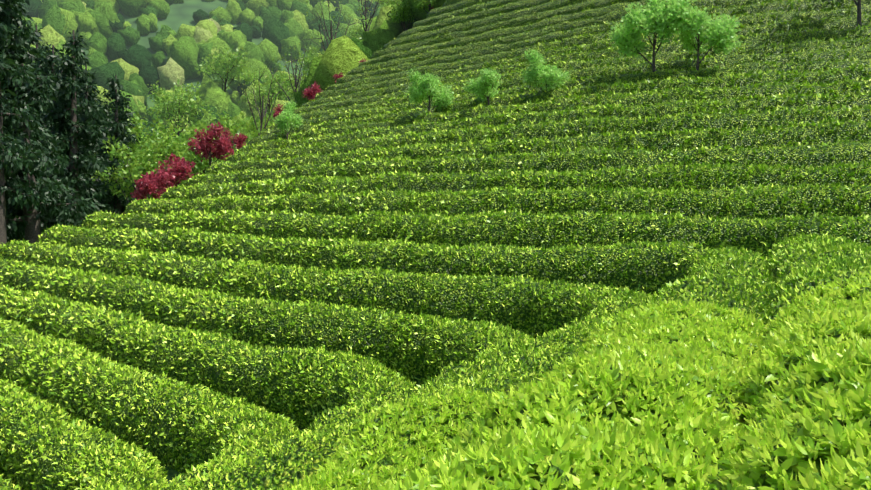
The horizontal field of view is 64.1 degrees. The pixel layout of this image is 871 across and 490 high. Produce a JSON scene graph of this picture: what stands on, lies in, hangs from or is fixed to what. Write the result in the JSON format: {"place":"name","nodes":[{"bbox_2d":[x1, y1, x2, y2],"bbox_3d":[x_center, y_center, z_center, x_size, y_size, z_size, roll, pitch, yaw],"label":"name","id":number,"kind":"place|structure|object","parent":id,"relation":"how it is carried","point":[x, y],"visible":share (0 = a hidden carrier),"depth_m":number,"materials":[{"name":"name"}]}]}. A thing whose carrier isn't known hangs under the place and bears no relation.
{"place":"outdoors","nodes":[
{"label":"outdoors","id":0,"kind":"place"},
{"bbox_2d":[76,0,419,483],"bbox_3d":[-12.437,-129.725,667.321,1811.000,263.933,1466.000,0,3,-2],"label":"ground","id":1,"kind":"structure","parent":0,"point":[179,14],"depth_m":211.12,"materials":[{"name":"green plant"}]},
{"bbox_2d":[2,89,17,104],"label":"conifer","id":2,"kind":"object","parent":1,"relation":"on","point":[12,93],"visible":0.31,"depth_m":42.19,"materials":[{"name":"green plant"}]},
{"bbox_2d":[7,232,24,242],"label":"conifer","id":3,"kind":"object","parent":1,"relation":"on","point":[17,238],"depth_m":48.99,"materials":[{"name":"green plant"}]},
{"bbox_2d":[6,50,56,241],"bbox_3d":[-31.556,-5.052,53.238,7.979,21.652,7.026,1,-1,-17],"label":"conifer","id":4,"kind":"object","parent":1,"relation":"on","point":[33,65],"visible":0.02,"depth_m":53.71,"materials":[{"name":"green plant"}]},
{"bbox_2d":[0,0,68,244],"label":"conifer","id":5,"kind":"object","parent":1,"relation":"on","point":[14,190],"visible":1,"depth_m":39.49,"materials":[{"name":"green plant"}]},
{"bbox_2d":[25,23,60,131],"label":"conifer","id":6,"kind":"object","parent":1,"relation":"on","point":[33,39],"visible":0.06,"depth_m":68.23,"materials":[{"name":"green plant"}]},
{"bbox_2d":[0,0,98,242],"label":"conifer","id":7,"kind":"object","parent":1,"relation":"on","point":[19,221],"visible":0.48,"depth_m":44.05,"materials":[{"name":"green plant"}]},
{"bbox_2d":[35,45,84,202],"bbox_3d":[-31.607,-5.583,57.390,6.924,21.731,7.188,0,3,7],"label":"conifer","id":8,"kind":"object","parent":1,"relation":"on","point":[50,71],"visible":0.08,"depth_m":56.98,"materials":[{"name":"green plant"}]},
{"bbox_2d":[36,28,111,232],"bbox_3d":[-25.821,-6.008,48.996,6.592,18.424,5.805,-1,4,-35],"label":"conifer","id":9,"kind":"object","parent":1,"relation":"on","point":[65,116],"visible":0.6,"depth_m":48.62,"materials":[{"name":"green plant"}]},
{"bbox_2d":[67,77,96,153],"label":"conifer","id":10,"kind":"object","parent":1,"relation":"on","point":[77,93],"visible":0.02,"depth_m":80.95,"materials":[{"name":"green plant"}]},
{"bbox_2d":[67,64,113,212],"bbox_3d":[-30.981,-5.760,61.914,8.125,20.258,6.280,2,4,9],"label":"conifer","id":11,"kind":"object","parent":1,"relation":"on","point":[87,93],"visible":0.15,"depth_m":61.19,"materials":[{"name":"green plant"}]},
{"bbox_2d":[91,104,126,209],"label":"conifer","id":12,"kind":"object","parent":1,"relation":"on","point":[108,113],"visible":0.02,"depth_m":75.02,"materials":[{"name":"green plant"}]},
{"bbox_2d":[91,73,143,214],"bbox_3d":[-26.108,-6.232,57.604,5.551,15.875,4.888,0,3,-15],"label":"conifer","id":13,"kind":"object","parent":1,"relation":"on","point":[119,124],"visible":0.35,"depth_m":57.15,"materials":[{"name":"green plant"}]},
{"bbox_2d":[91,136,173,202],"bbox_3d":[-22.603,-3.890,52.909,4.786,8.574,5.992,2,4,40],"label":"broadleaf","id":14,"kind":"object","parent":1,"relation":"on","point":[135,168],"visible":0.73,"depth_m":52.21,"materials":[{"name":"green plant"}]},
{"bbox_2d":[130,170,168,199],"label":"red maple","id":15,"kind":"object","parent":1,"relation":"on","point":[145,186],"visible":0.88,"depth_m":40.70,"materials":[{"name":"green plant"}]},
{"bbox_2d":[124,160,189,199],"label":"broadleaf","id":16,"kind":"object","parent":1,"relation":"on","point":[183,182],"visible":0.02,"depth_m":86.97,"materials":[{"name":"green plant"}]},
{"bbox_2d":[123,111,200,195],"bbox_3d":[-24.576,-6.129,61.223,7.380,10.851,6.210,1,0,-16],"label":"broadleaf","id":17,"kind":"object","parent":1,"relation":"on","point":[175,148],"visible":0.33,"depth_m":60.07,"materials":[{"name":"green plant"}]},
{"bbox_2d":[141,153,197,191],"bbox_3d":[-16.509,-3.875,43.518,3.072,3.914,3.635,-1,2,6],"label":"red maple","id":18,"kind":"object","parent":1,"relation":"on","point":[174,174],"visible":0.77,"depth_m":43.54,"materials":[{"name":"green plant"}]},
{"bbox_2d":[142,79,218,136],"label":"broadleaf","id":19,"kind":"object","parent":1,"relation":"on","point":[171,106],"visible":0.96,"depth_m":146.93,"materials":[{"name":"green plant"}]},
{"bbox_2d":[142,115,223,185],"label":"broadleaf","id":20,"kind":"object","parent":1,"relation":"on","point":[190,133],"visible":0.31,"depth_m":67.45,"materials":[{"name":"green plant"}]},
{"bbox_2d":[187,121,233,165],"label":"red maple","id":21,"kind":"object","parent":1,"relation":"on","point":[216,149],"visible":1,"depth_m":48.41,"materials":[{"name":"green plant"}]},
{"bbox_2d":[185,120,235,181],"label":"broadleaf","id":22,"kind":"object","parent":1,"relation":"on","point":[188,159],"visible":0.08,"depth_m":77.71,"materials":[{"name":"green plant"}]},
{"bbox_2d":[1,0,445,198],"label":"forest canopy","id":23,"kind":"object","parent":1,"relation":"on","point":[105,29],"visible":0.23,"depth_m":187.61,"materials":[{"name":"green plant"}]},
{"bbox_2d":[195,45,252,91],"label":"broadleaf","id":24,"kind":"object","parent":1,"relation":"on","point":[229,63],"visible":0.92,"depth_m":169.39,"materials":[{"name":"green plant"}]},
{"bbox_2d":[189,110,264,161],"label":"broadleaf","id":25,"kind":"object","parent":1,"relation":"on","point":[225,121],"visible":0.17,"depth_m":87.54,"materials":[{"name":"green plant"}]},
{"bbox_2d":[205,115,252,138],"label":"broadleaf","id":26,"kind":"object","parent":1,"relation":"on","point":[242,116],"depth_m":125.29,"materials":[{"name":"green plant"}]},
{"bbox_2d":[218,127,246,153],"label":"red maple","id":27,"kind":"object","parent":1,"relation":"on","point":[238,142],"visible":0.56,"depth_m":53.23,"materials":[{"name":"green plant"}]},
{"bbox_2d":[220,112,271,138],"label":"broadleaf","id":28,"kind":"object","parent":1,"relation":"on","point":[251,123],"visible":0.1,"depth_m":98.22,"materials":[{"name":"green plant"}]},
{"bbox_2d":[234,112,272,136],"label":"broadleaf","id":29,"kind":"object","parent":1,"relation":"on","point":[241,123],"visible":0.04,"depth_m":105.01,"materials":[{"name":"green plant"}]},
{"bbox_2d":[211,55,297,134],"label":"bare tree","id":30,"kind":"object","parent":1,"relation":"on","point":[261,113],"visible":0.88,"depth_m":95.53,"materials":[{"name":"green plant"}]},
{"bbox_2d":[238,66,292,112],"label":"broadleaf","id":31,"kind":"object","parent":1,"relation":"on","point":[268,84],"visible":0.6,"depth_m":152.94,"materials":[{"name":"green plant"}]},
{"bbox_2d":[256,103,285,125],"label":"broadleaf","id":32,"kind":"object","parent":1,"relation":"on","point":[268,114],"visible":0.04,"depth_m":116.21,"materials":[{"name":"green plant"}]},
{"bbox_2d":[273,104,285,121],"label":"red maple","id":33,"kind":"object","parent":1,"relation":"on","point":[277,111],"visible":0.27,"depth_m":63.85,"materials":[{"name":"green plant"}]},
{"bbox_2d":[272,101,302,138],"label":"small tree","id":34,"kind":"object","parent":1,"relation":"on","point":[285,119],"visible":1,"depth_m":44.46,"materials":[{"name":"green plant"}]},
{"bbox_2d":[260,34,320,100],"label":"bare tree","id":35,"kind":"object","parent":1,"relation":"on","point":[295,76],"visible":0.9,"depth_m":113.70,"materials":[{"name":"green plant"}]},
{"bbox_2d":[283,71,306,101],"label":"broadleaf","id":36,"kind":"object","parent":1,"relation":"on","point":[293,84],"visible":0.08,"depth_m":124.17,"materials":[{"name":"green plant"}]},
{"bbox_2d":[294,44,324,82],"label":"broadleaf","id":37,"kind":"object","parent":1,"relation":"on","point":[307,63],"visible":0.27,"depth_m":168.52,"materials":[{"name":"green plant"}]},
{"bbox_2d":[302,81,322,100],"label":"red maple","id":38,"kind":"object","parent":1,"relation":"on","point":[313,91],"visible":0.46,"depth_m":71.65,"materials":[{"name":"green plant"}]},
{"bbox_2d":[300,0,368,50],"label":"bare tree","id":39,"kind":"object","parent":1,"relation":"on","point":[331,26],"visible":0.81,"depth_m":126.00,"materials":[{"name":"green plant"}]},
{"bbox_2d":[332,72,343,83],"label":"red maple","id":40,"kind":"object","parent":1,"relation":"on","point":[340,75],"visible":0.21,"depth_m":79.94,"materials":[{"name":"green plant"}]},
{"bbox_2d":[343,14,369,38],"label":"broadleaf","id":41,"kind":"object","parent":1,"relation":"on","point":[357,32],"visible":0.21,"depth_m":181.06,"materials":[{"name":"green plant"}]},
{"bbox_2d":[356,0,388,30],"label":"bare tree","id":42,"kind":"object","parent":1,"relation":"on","point":[366,24],"visible":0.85,"depth_m":131.65,"materials":[{"name":"green plant"}]},
{"bbox_2d":[374,0,396,6],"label":"broadleaf","id":43,"kind":"object","parent":1,"relation":"on","point":[385,3],"visible":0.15,"depth_m":154.48,"materials":[{"name":"green plant"}]},
{"bbox_2d":[387,0,414,30],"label":"broadleaf","id":44,"kind":"object","parent":1,"relation":"on","point":[401,14],"visible":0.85,"depth_m":97.95,"materials":[{"name":"green plant"}]},
{"bbox_2d":[414,0,436,12],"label":"broadleaf","id":45,"kind":"object","parent":1,"relation":"on","point":[418,6],"visible":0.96,"depth_m":93.48,"materials":[{"name":"green plant"}]},
{"bbox_2d":[405,67,454,112],"bbox_3d":[-0.249,-7.605,37.055,2.673,3.638,2.267,-1,2,-17],"label":"small tree","id":46,"kind":"object","parent":1,"relation":"on","point":[429,86],"visible":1,"depth_m":36.86,"materials":[{"name":"green plant"}]},
{"bbox_2d":[0,0,870,489],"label":"tea rows","id":47,"kind":"object","parent":1,"relation":"on","point":[426,40],"visible":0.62,"depth_m":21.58,"materials":[{"name":"green plant"}]},
{"bbox_2d":[270,270,870,489],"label":"tea bushes","id":48,"kind":"object","parent":47,"relation":"on","point":[533,435],"visible":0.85,"depth_m":3.04,"materials":[{"name":"green plant"}]},
{"bbox_2d":[0,0,870,489],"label":"tea leaves","id":49,"kind":"object","parent":1,"relation":"on","point":[284,432],"visible":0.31,"depth_m":18.65,"materials":[{"name":"green plant"}]},
{"bbox_2d":[462,68,501,104],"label":"small tree","id":50,"kind":"object","parent":1,"relation":"on","point":[482,86],"visible":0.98,"depth_m":34.96,"materials":[{"name":"green plant"}]},
{"bbox_2d":[521,48,569,91],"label":"small tree","id":51,"kind":"object","parent":1,"relation":"on","point":[548,75],"visible":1,"depth_m":33.51,"materials":[{"name":"green plant"}]},
{"bbox_2d":[608,0,697,71],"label":"tree","id":52,"kind":"object","parent":1,"relation":"on","point":[661,18],"visible":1,"depth_m":31.98,"materials":[{"name":"green plant"}]},
{"bbox_2d":[674,6,741,69],"bbox_3d":[12.286,-9.172,32.053,2.815,4.366,3.319,2,0,-39],"label":"tree","id":53,"kind":"object","parent":1,"relation":"on","point":[719,34],"visible":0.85,"depth_m":31.57,"materials":[{"name":"green plant"}]},
{"bbox_2d":[814,0,860,27],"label":"dark tree","id":54,"kind":"object","parent":1,"relation":"on","point":[858,3],"visible":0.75,"depth_m":34.48,"materials":[{"name":"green plant"}]}
]}

